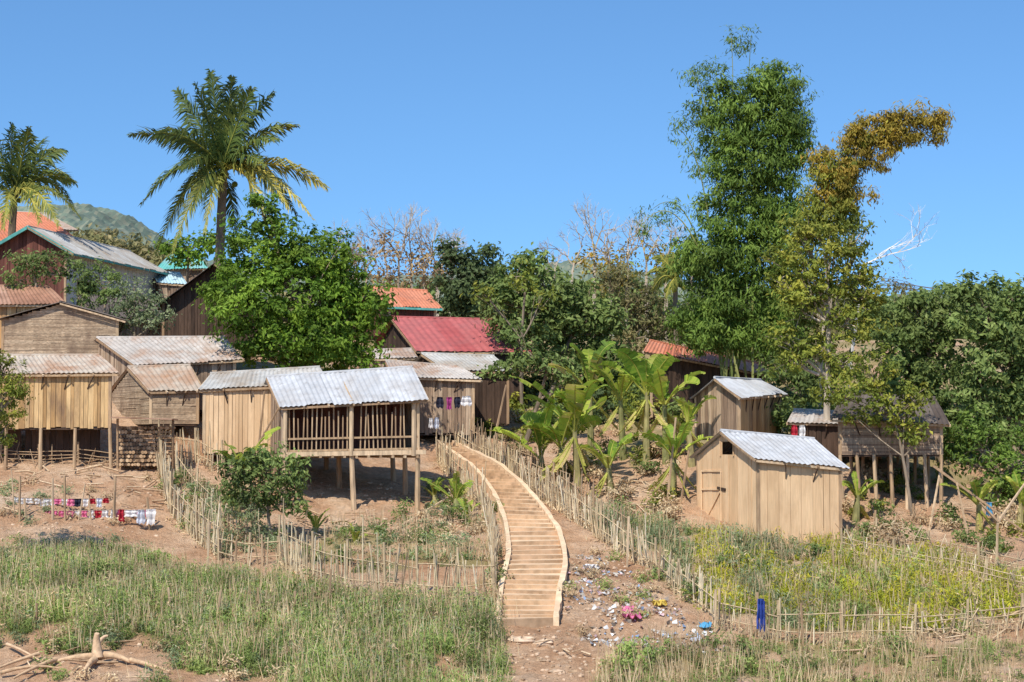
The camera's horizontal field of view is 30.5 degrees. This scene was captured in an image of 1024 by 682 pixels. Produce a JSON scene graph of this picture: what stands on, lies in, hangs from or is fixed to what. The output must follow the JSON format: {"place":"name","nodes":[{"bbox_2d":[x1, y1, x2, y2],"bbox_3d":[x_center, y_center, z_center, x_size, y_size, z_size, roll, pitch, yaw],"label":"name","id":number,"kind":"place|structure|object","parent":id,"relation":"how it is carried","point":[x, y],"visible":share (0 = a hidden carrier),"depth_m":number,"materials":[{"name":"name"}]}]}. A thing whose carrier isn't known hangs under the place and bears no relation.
{"place":"outdoors","nodes":[
{"label":"outdoors","id":0,"kind":"place"},
{"bbox_2d":[437,440,567,627],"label":"stepped path","id":1,"kind":"structure","parent":0,"point":[536,561],"depth_m":52.20,"materials":[{"name":"wood"}]},
{"bbox_2d":[0,338,1023,681],"bbox_3d":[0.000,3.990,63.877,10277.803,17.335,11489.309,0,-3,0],"label":"ground","id":2,"kind":"structure","parent":0,"point":[376,472],"depth_m":54.27,"materials":[{"name":"soil"}]},
{"bbox_2d":[0,344,38,455],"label":"tamarind tree","id":3,"kind":"object","parent":2,"relation":"on","point":[17,393],"visible":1,"depth_m":49.98,"materials":[{"name":"green plant"}]},
{"bbox_2d":[0,303,66,352],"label":"frame","id":4,"kind":"object","parent":2,"relation":"on","point":[16,305],"visible":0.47,"depth_m":70.73,"materials":[{"name":"brown wood"}]},
{"bbox_2d":[0,285,64,311],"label":"roof","id":5,"kind":"structure","parent":4,"relation":"on","point":[39,294],"depth_m":71.90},
{"bbox_2d":[0,121,80,235],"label":"coconut palm","id":6,"kind":"object","parent":2,"relation":"on","point":[21,183],"visible":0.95,"depth_m":88.22,"materials":[{"name":"green plant"}]},
{"bbox_2d":[0,245,92,290],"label":"lychee tree","id":7,"kind":"object","parent":2,"relation":"on","point":[36,258],"visible":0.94,"depth_m":73.03,"materials":[{"name":"green plant"}]},
{"bbox_2d":[0,430,99,461],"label":"wall","id":8,"kind":"structure","parent":2,"relation":"on","point":[55,440],"depth_m":60.99,"materials":[{"name":"brown wood"}]},
{"bbox_2d":[3,366,119,470],"bbox_3d":[-15.686,2.509,61.842,6.324,4.004,3.914,0,-3,0],"label":"frame","id":9,"kind":"object","parent":2,"relation":"on","point":[67,375],"visible":0.54,"depth_m":60.10,"materials":[{"name":"brown wood"}]},
{"bbox_2d":[0,372,107,428],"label":"walls","id":10,"kind":"structure","parent":9,"relation":"on","point":[76,402],"depth_m":60.17,"materials":[{"name":"brown wood"}]},
{"bbox_2d":[1,354,117,374],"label":"roof","id":11,"kind":"structure","parent":9,"relation":"on","point":[68,363],"depth_m":61.05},
{"bbox_2d":[1,303,126,361],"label":"frame","id":12,"kind":"object","parent":2,"relation":"on","point":[3,324],"visible":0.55,"depth_m":68.80,"materials":[{"name":"brown wood"}]},
{"bbox_2d":[3,305,119,359],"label":"walls","id":13,"kind":"structure","parent":12,"relation":"on","point":[74,331],"depth_m":68.83,"materials":[{"name":"brown wood"}]},
{"bbox_2d":[0,472,152,542],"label":"undergrowth","id":14,"kind":"object","parent":2,"relation":"on","point":[40,495],"visible":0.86,"depth_m":56.02,"materials":[{"name":"green plant"}]},
{"bbox_2d":[0,622,169,678],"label":"driftwood","id":15,"kind":"object","parent":2,"relation":"on","point":[96,654],"visible":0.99,"depth_m":42.60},
{"bbox_2d":[0,226,169,301],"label":"frame","id":16,"kind":"object","parent":2,"relation":"on","point":[52,242],"visible":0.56,"depth_m":84.58,"materials":[{"name":"brown wood"}]},
{"bbox_2d":[0,230,158,306],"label":"walls","id":17,"kind":"structure","parent":16,"relation":"on","point":[29,238],"depth_m":84.74,"materials":[{"name":"paint"}]},
{"bbox_2d":[0,225,168,272],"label":"roof","id":18,"kind":"structure","parent":16,"relation":"on","point":[80,246],"depth_m":89.56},
{"bbox_2d":[60,256,144,318],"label":"lychee tree","id":19,"kind":"object","parent":2,"relation":"on","point":[110,276],"visible":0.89,"depth_m":71.11,"materials":[{"name":"green plant"}]},
{"bbox_2d":[110,417,177,467],"bbox_3d":[-11.708,3.244,59.987,1.968,1.633,1.450,0,-3,0],"label":"firewood stack","id":20,"kind":"object","parent":2,"relation":"on","point":[142,436],"visible":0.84,"depth_m":60.04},
{"bbox_2d":[106,271,182,335],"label":"flowering shrub","id":21,"kind":"object","parent":2,"relation":"on","point":[150,311],"visible":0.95,"depth_m":69.97,"materials":[{"name":"green plant"}]},
{"bbox_2d":[112,364,202,425],"bbox_3d":[-12.138,1.867,65.089,2.154,2.164,5.035,2,-4,-32],"label":"lean to shed","id":22,"kind":"object","parent":2,"relation":"on","point":[171,393],"visible":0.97,"depth_m":63.88,"materials":[{"name":"brown wood"}]},
{"bbox_2d":[96,339,244,412],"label":"frame","id":23,"kind":"object","parent":2,"relation":"on","point":[199,363],"visible":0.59,"depth_m":65.64,"materials":[{"name":"brown wood"}]},
{"bbox_2d":[98,341,232,410],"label":"walls","id":24,"kind":"structure","parent":23,"relation":"on","point":[119,364],"depth_m":65.78,"materials":[{"name":"brown wood"}]},
{"bbox_2d":[95,336,242,364],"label":"roof","id":25,"kind":"structure","parent":23,"relation":"on","point":[138,350],"depth_m":66.89,"materials":[{"name":"metal"}]},
{"bbox_2d":[148,225,226,282],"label":"roadside tree","id":26,"kind":"object","parent":2,"relation":"on","point":[188,254],"visible":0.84,"depth_m":95.14,"materials":[{"name":"green plant"}]},
{"bbox_2d":[153,419,226,559],"bbox_3d":[-10.172,4.343,56.770,1.369,4.163,10.350,1,-3,-20],"label":"bamboo fence","id":27,"kind":"object","parent":2,"relation":"on","point":[167,475],"visible":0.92,"depth_m":55.02,"materials":[{"name":"beige plant"}]},
{"bbox_2d":[162,265,234,346],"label":"frame","id":28,"kind":"object","parent":2,"relation":"on","point":[163,308],"visible":0.04,"depth_m":73.61,"materials":[{"name":"brown wood"}]},
{"bbox_2d":[164,266,267,345],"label":"walls","id":29,"kind":"structure","parent":28,"relation":"on","point":[190,320],"depth_m":73.63,"materials":[{"name":"brown wood"}]},
{"bbox_2d":[174,441,263,547],"bbox_3d":[-9.116,4.599,56.761,1.004,3.142,7.428,2,-4,-30],"label":"bamboo fence","id":30,"kind":"object","parent":2,"relation":"on","point":[197,482],"visible":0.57,"depth_m":56.67,"materials":[{"name":"beige plant"}]},
{"bbox_2d":[9,600,429,681],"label":"undergrowth","id":31,"kind":"object","parent":2,"relation":"on","point":[55,674],"visible":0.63,"depth_m":42.41,"materials":[{"name":"green plant"}]},
{"bbox_2d":[153,464,290,557],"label":"undergrowth","id":32,"kind":"object","parent":2,"relation":"on","point":[273,537],"visible":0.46,"depth_m":56.08,"materials":[{"name":"green plant"}]},
{"bbox_2d":[127,68,330,325],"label":"coconut palm","id":33,"kind":"object","parent":2,"relation":"on","point":[221,155],"visible":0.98,"depth_m":75.16,"materials":[{"name":"green plant"}]},
{"bbox_2d":[196,377,323,454],"bbox_3d":[-8.043,2.361,62.645,4.342,2.867,3.887,0,-3,0],"label":"frame","id":34,"kind":"object","parent":2,"relation":"on","point":[204,391],"visible":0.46,"depth_m":60.86,"materials":[{"name":"brown wood"}]},
{"bbox_2d":[198,365,321,389],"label":"roof","id":35,"kind":"structure","parent":34,"relation":"on","point":[238,378],"depth_m":62.06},
{"bbox_2d":[203,386,319,454],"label":"walls","id":36,"kind":"structure","parent":34,"relation":"on","point":[235,421],"depth_m":60.91,"materials":[{"name":"beige wood"}]},
{"bbox_2d":[0,525,520,681],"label":"weeds","id":37,"kind":"object","parent":2,"relation":"on","point":[136,585],"visible":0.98,"depth_m":45.10,"materials":[{"name":"green plant"}]},
{"bbox_2d":[213,439,313,536],"bbox_3d":[-7.229,4.444,54.400,2.702,3.222,2.349,2,-3,-26],"label":"small tree","id":38,"kind":"object","parent":2,"relation":"on","point":[253,466],"visible":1,"depth_m":54.17,"materials":[{"name":"green plant"}]},
{"bbox_2d":[191,189,399,370],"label":"mango tree","id":39,"kind":"object","parent":2,"relation":"on","point":[235,294],"visible":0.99,"depth_m":66.50,"materials":[{"name":"green plant"}]},
{"bbox_2d":[181,481,476,561],"bbox_3d":[-6.395,5.229,53.948,10.915,2.303,3.933,-2,-4,33],"label":"shrub","id":40,"kind":"object","parent":2,"relation":"on","point":[250,515],"visible":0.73,"depth_m":53.61,"materials":[{"name":"green plant"}]},
{"bbox_2d":[263,365,429,511],"bbox_3d":[-5.584,3.212,60.309,6.106,4.811,5.138,0,-3,0],"label":"open front stilt hut","id":41,"kind":"object","parent":2,"relation":"on","point":[367,413],"visible":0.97,"depth_m":59.15,"materials":[{"name":"wood"}]},
{"bbox_2d":[277,498,496,601],"bbox_3d":[-3.868,5.539,49.106,7.273,2.736,2.239,-2,-4,30],"label":"bamboo fence","id":42,"kind":"object","parent":2,"relation":"on","point":[293,559],"visible":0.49,"depth_m":48.41,"materials":[{"name":"beige plant"}]},
{"bbox_2d":[269,501,506,579],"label":"weeds","id":43,"kind":"object","parent":2,"relation":"on","point":[439,548],"visible":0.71,"depth_m":52.86,"materials":[{"name":"green plant"}]},
{"bbox_2d":[316,202,468,316],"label":"dry season tree","id":44,"kind":"object","parent":2,"relation":"on","point":[423,265],"visible":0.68,"depth_m":100.23,"materials":[{"name":"orange plant"}]},
{"bbox_2d":[368,290,443,339],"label":"frame","id":45,"kind":"object","parent":2,"relation":"on","point":[423,309],"visible":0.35,"depth_m":88.18,"materials":[{"name":"brown wood"}]},
{"bbox_2d":[352,286,441,314],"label":"roof","id":46,"kind":"structure","parent":45,"relation":"on","point":[410,297],"depth_m":89.75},
{"bbox_2d":[384,359,482,435],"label":"grey roof shed","id":47,"kind":"structure","parent":2,"relation":"on","point":[444,381],"depth_m":70.36,"materials":[{"name":"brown wood"}]},
{"bbox_2d":[388,472,506,549],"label":"undergrowth","id":48,"kind":"object","parent":2,"relation":"on","point":[481,527],"visible":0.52,"depth_m":56.35,"materials":[{"name":"green plant"}]},
{"bbox_2d":[35,516,876,644],"bbox_3d":[-0.917,6.141,49.188,20.927,2.911,8.957,0,-3,0],"label":"wooden stake","id":49,"kind":"object","parent":2,"relation":"on","point":[627,555],"visible":0.74,"depth_m":47.22,"materials":[{"name":"brown wood"}]},
{"bbox_2d":[391,320,532,398],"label":"frame","id":50,"kind":"object","parent":2,"relation":"on","point":[415,351],"visible":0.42,"depth_m":77.64,"materials":[{"name":"brown wood"}]},
{"bbox_2d":[372,316,531,351],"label":"roof","id":51,"kind":"structure","parent":50,"relation":"on","point":[427,333],"depth_m":79.38,"materials":[{"name":"metal"}]},
{"bbox_2d":[414,352,515,425],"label":"grey roof shed","id":52,"kind":"structure","parent":2,"relation":"on","point":[489,392],"depth_m":72.56,"materials":[{"name":"brown wood"}]},
{"bbox_2d":[427,428,503,597],"bbox_3d":[-1.226,4.917,57.388,1.385,4.742,18.710,0,-3,-7],"label":"bamboo fence","id":53,"kind":"object","parent":2,"relation":"on","point":[486,503],"visible":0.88,"depth_m":57.61,"materials":[{"name":"beige plant"}]},
{"bbox_2d":[423,228,520,317],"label":"dark tree","id":54,"kind":"object","parent":2,"relation":"on","point":[470,269],"visible":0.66,"depth_m":89.67,"materials":[{"name":"green plant"}]},
{"bbox_2d":[297,500,697,602],"bbox_3d":[-1.064,5.741,50.529,6.762,2.599,11.503,2,-4,-36],"label":"shrub","id":55,"kind":"object","parent":2,"relation":"on","point":[452,512],"visible":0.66,"depth_m":54.21,"materials":[{"name":"green plant"}]},
{"bbox_2d":[0,439,1021,677],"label":"scattered sticks","id":56,"kind":"object","parent":2,"relation":"on","point":[99,464],"visible":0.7,"depth_m":56.46,"materials":[{"name":"brown wood"}]},
{"bbox_2d":[0,481,1022,681],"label":"rubble","id":57,"kind":"object","parent":2,"relation":"on","point":[525,639],"visible":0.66,"depth_m":45.44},
{"bbox_2d":[460,256,562,413],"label":"yellow crown tree","id":58,"kind":"object","parent":2,"relation":"on","point":[524,280],"visible":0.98,"depth_m":75.75,"materials":[{"name":"green plant"}]},
{"bbox_2d":[473,316,584,444],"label":"shade tree","id":59,"kind":"object","parent":2,"relation":"on","point":[522,365],"visible":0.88,"depth_m":69.95,"materials":[{"name":"green plant"}]},
{"bbox_2d":[489,399,569,481],"bbox_3d":[0.595,3.569,61.389,2.369,3.306,2.123,1,-3,-19],"label":"banana plant","id":60,"kind":"object","parent":2,"relation":"on","point":[542,441],"visible":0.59,"depth_m":61.30,"materials":[{"name":"green plant"}]},
{"bbox_2d":[476,424,626,534],"bbox_3d":[0.698,4.434,61.584,1.439,3.539,15.511,1,-3,-18],"label":"bamboo fence","id":61,"kind":"object","parent":2,"relation":"on","point":[578,487],"visible":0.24,"depth_m":58.82,"materials":[{"name":"brown wood"}]},
{"bbox_2d":[463,241,644,401],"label":"teak tree","id":62,"kind":"object","parent":2,"relation":"on","point":[558,327],"visible":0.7,"depth_m":77.67,"materials":[{"name":"green plant"}]},
{"bbox_2d":[452,412,655,570],"bbox_3d":[0.748,4.447,59.800,1.051,4.897,18.673,1,-3,-19],"label":"bamboo fence","id":63,"kind":"object","parent":2,"relation":"on","point":[600,534],"visible":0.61,"depth_m":56.70,"materials":[{"name":"beige plant"}]},
{"bbox_2d":[509,375,606,485],"bbox_3d":[1.516,3.085,61.087,3.251,3.969,3.952,0,-3,0],"label":"banana plant","id":64,"kind":"object","parent":2,"relation":"on","point":[572,422],"visible":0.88,"depth_m":60.83,"materials":[{"name":"green plant"}]},
{"bbox_2d":[123,259,1021,340],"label":"tree belt","id":65,"kind":"object","parent":2,"relation":"on","point":[879,322],"visible":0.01,"depth_m":110.59,"materials":[{"name":"green plant"}]},
{"bbox_2d":[548,339,620,457],"bbox_3d":[2.574,2.088,64.976,2.617,4.306,4.114,0,-3,0],"label":"banana plant","id":66,"kind":"object","parent":2,"relation":"on","point":[595,358],"visible":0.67,"depth_m":64.92,"materials":[{"name":"green plant"}]},
{"bbox_2d":[475,404,694,520],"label":"undergrowth","id":67,"kind":"object","parent":2,"relation":"on","point":[655,450],"visible":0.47,"depth_m":61.74,"materials":[{"name":"green plant"}]},
{"bbox_2d":[475,370,694,428],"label":"undergrowth","id":68,"kind":"object","parent":2,"relation":"on","point":[633,399],"visible":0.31,"depth_m":75.93,"materials":[{"name":"green plant"}]},
{"bbox_2d":[578,353,643,460],"bbox_3d":[3.662,2.223,63.828,2.886,3.773,3.388,0,-3,0],"label":"banana plant","id":69,"kind":"object","parent":2,"relation":"on","point":[622,388],"visible":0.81,"depth_m":63.85,"materials":[{"name":"green plant"}]},
{"bbox_2d":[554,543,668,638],"bbox_3d":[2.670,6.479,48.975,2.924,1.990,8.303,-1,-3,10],"label":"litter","id":70,"kind":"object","parent":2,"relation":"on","point":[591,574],"visible":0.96,"depth_m":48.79,"materials":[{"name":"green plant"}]},
{"bbox_2d":[532,191,697,341],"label":"dry season tree","id":71,"kind":"object","parent":2,"relation":"on","point":[592,255],"visible":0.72,"depth_m":100.31,"materials":[{"name":"brown plant"}]},
{"bbox_2d":[587,256,689,370],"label":"olive shrub tree","id":72,"kind":"object","parent":2,"relation":"on","point":[613,282],"visible":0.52,"depth_m":85.99,"materials":[{"name":"green plant"}]},
{"bbox_2d":[257,385,1023,565],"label":"leaning poles","id":73,"kind":"object","parent":2,"relation":"on","point":[997,520],"visible":0.62,"depth_m":57.99,"materials":[{"name":"brown wood"}]},
{"bbox_2d":[563,554,729,656],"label":"litter","id":74,"kind":"object","parent":2,"relation":"on","point":[612,631],"visible":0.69,"depth_m":47.12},
{"bbox_2d":[596,348,705,464],"bbox_3d":[4.666,2.183,62.808,2.526,4.045,4.109,3,-4,-42],"label":"banana plant","id":75,"kind":"object","parent":2,"relation":"on","point":[653,369],"visible":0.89,"depth_m":62.66,"materials":[{"name":"green plant"}]},
{"bbox_2d":[645,252,695,344],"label":"coconut palm","id":76,"kind":"object","parent":2,"relation":"on","point":[662,277],"visible":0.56,"depth_m":84.01,"materials":[{"name":"green plant"}]},
{"bbox_2d":[633,416,713,497],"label":"banana plant","id":77,"kind":"object","parent":2,"relation":"on","point":[683,433],"visible":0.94,"depth_m":59.18,"materials":[{"name":"green plant"}]},
{"bbox_2d":[599,635,803,681],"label":"shrub","id":78,"kind":"object","parent":2,"relation":"on","point":[630,652],"visible":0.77,"depth_m":42.55,"materials":[{"name":"green plant"}]},
{"bbox_2d":[643,350,765,418],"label":"frame","id":79,"kind":"object","parent":2,"relation":"on","point":[651,394],"visible":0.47,"depth_m":73.51,"materials":[{"name":"brown wood"}]},
{"bbox_2d":[643,339,769,375],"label":"roof","id":80,"kind":"structure","parent":79,"relation":"on","point":[656,346],"depth_m":74.27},
{"bbox_2d":[651,353,763,417],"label":"walls","id":81,"kind":"structure","parent":79,"relation":"on","point":[675,374],"depth_m":73.72,"materials":[{"name":"brown wood"}]},
{"bbox_2d":[629,24,821,377],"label":"bamboo clump","id":82,"kind":"object","parent":2,"relation":"on","point":[710,327],"visible":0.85,"depth_m":71.87,"materials":[{"name":"green plant"}]},
{"bbox_2d":[694,379,787,439],"bbox_3d":[7.701,2.352,64.262,2.108,2.085,5.731,-1,-3,24],"label":"frame","id":83,"kind":"object","parent":2,"relation":"on","point":[739,399],"visible":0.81,"depth_m":62.28,"materials":[{"name":"brown wood"}]},
{"bbox_2d":[689,376,786,398],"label":"roof","id":84,"kind":"structure","parent":83,"relation":"on","point":[741,387],"depth_m":63.53,"materials":[{"name":"metal"}]},
{"bbox_2d":[696,380,780,438],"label":"walls","id":85,"kind":"structure","parent":83,"relation":"on","point":[714,417],"depth_m":62.70,"materials":[{"name":"brown wood"}]},
{"bbox_2d":[688,429,850,540],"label":"plank shed","id":86,"kind":"structure","parent":2,"relation":"on","point":[745,477],"depth_m":55.56,"materials":[{"name":"wood"}]},
{"bbox_2d":[652,537,915,647],"bbox_3d":[5.849,6.340,47.075,2.962,2.436,8.790,3,-4,-42],"label":"bamboo fence","id":87,"kind":"object","parent":2,"relation":"on","point":[700,585],"visible":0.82,"depth_m":45.56,"materials":[{"name":"beige plant"}]},
{"bbox_2d":[579,493,1023,635],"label":"weeds","id":88,"kind":"object","parent":2,"relation":"on","point":[715,540],"visible":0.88,"depth_m":49.76,"materials":[{"name":"green plant"}]},
{"bbox_2d":[752,352,850,413],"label":"understory tree","id":89,"kind":"object","parent":2,"relation":"on","point":[805,382],"visible":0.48,"depth_m":69.83,"materials":[{"name":"green plant"}]},
{"bbox_2d":[584,611,1023,681],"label":"weeds","id":90,"kind":"object","parent":2,"relation":"on","point":[678,648],"visible":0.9,"depth_m":42.66,"materials":[{"name":"green plant"}]},
{"bbox_2d":[786,408,837,457],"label":"shed","id":91,"kind":"structure","parent":2,"relation":"on","point":[827,439],"depth_m":63.10,"materials":[{"name":"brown wood"}]},
{"bbox_2d":[756,207,900,423],"bbox_3d":[10.506,-0.153,63.568,4.709,8.836,3.112,1,-3,-19],"label":"rain tree","id":92,"kind":"object","parent":2,"relation":"on","point":[798,292],"visible":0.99,"depth_m":63.42,"materials":[{"name":"green plant"}]},
{"bbox_2d":[714,498,1014,570],"bbox_3d":[11.015,5.634,54.144,5.910,1.958,11.769,-2,-4,36],"label":"shrub","id":93,"kind":"object","parent":2,"relation":"on","point":[876,507],"visible":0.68,"depth_m":54.34,"materials":[{"name":"green plant"}]},
{"bbox_2d":[785,95,956,409],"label":"arching bamboo","id":94,"kind":"object","parent":2,"relation":"on","point":[838,191],"visible":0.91,"depth_m":67.19,"materials":[{"name":"plant"}]},
{"bbox_2d":[806,342,935,516],"bbox_3d":[11.386,2.877,59.400,4.166,5.695,2.074,0,-3,0],"label":"understory tree","id":95,"kind":"object","parent":2,"relation":"on","point":[863,381],"visible":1,"depth_m":59.34,"materials":[{"name":"green plant"}]},
{"bbox_2d":[766,371,1011,448],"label":"undergrowth","id":96,"kind":"object","parent":2,"relation":"on","point":[783,419],"visible":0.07,"depth_m":65.92,"materials":[{"name":"green plant"}]},
{"bbox_2d":[830,414,950,509],"bbox_3d":[12.116,3.739,62.273,3.969,3.894,4.885,0,-3,0],"label":"frame","id":97,"kind":"object","parent":2,"relation":"on","point":[926,466],"visible":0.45,"depth_m":60.08,"materials":[{"name":"brown wood"}]},
{"bbox_2d":[831,393,949,424],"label":"roof","id":98,"kind":"structure","parent":97,"relation":"on","point":[935,414],"depth_m":60.82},
{"bbox_2d":[842,420,939,454],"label":"walls","id":99,"kind":"structure","parent":97,"relation":"on","point":[865,442],"depth_m":60.12,"materials":[{"name":"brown wood"}]},
{"bbox_2d":[849,279,989,461],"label":"broadleaf tree","id":100,"kind":"object","parent":2,"relation":"on","point":[920,335],"visible":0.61,"depth_m":66.59,"materials":[{"name":"green plant"}]},
{"bbox_2d":[823,434,1023,552],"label":"undergrowth","id":101,"kind":"object","parent":2,"relation":"on","point":[899,479],"visible":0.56,"depth_m":58.22,"materials":[{"name":"green plant"}]},
{"bbox_2d":[836,528,1023,593],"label":"bamboo fence","id":102,"kind":"object","parent":2,"relation":"on","point":[931,557],"visible":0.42,"depth_m":51.37,"materials":[{"name":"beige plant"}]},
{"bbox_2d":[910,593,1023,642],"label":"bamboo fence","id":103,"kind":"object","parent":2,"relation":"on","point":[953,626],"visible":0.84,"depth_m":45.38,"materials":[{"name":"beige plant"}]},
{"bbox_2d":[933,402,1023,507],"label":"understory tree","id":104,"kind":"object","parent":2,"relation":"on","point":[957,451],"visible":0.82,"depth_m":60.67,"materials":[{"name":"green plant"}]},
{"bbox_2d":[937,268,1023,470],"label":"broadleaf tree","id":105,"kind":"object","parent":2,"relation":"on","point":[1002,326],"visible":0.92,"depth_m":64.65,"materials":[{"name":"green plant"}]},
{"bbox_2d":[0,0,1023,295],"label":"sky","id":106,"kind":"structure","parent":0,"point":[494,118],"materials":[{"name":"blue"}]},
{"bbox_2d":[1,202,1023,339],"bbox_3d":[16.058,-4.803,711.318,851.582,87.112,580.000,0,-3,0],"label":"hill","id":107,"kind":"structure","parent":0,"point":[104,218],"depth_m":631.03,"materials":[{"name":"plant"}]},
{"bbox_2d":[69,223,168,265],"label":"hillside forest","id":108,"kind":"object","parent":107,"relation":"on","point":[138,247],"visible":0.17,"depth_m":146.51,"materials":[{"name":"green plant"}]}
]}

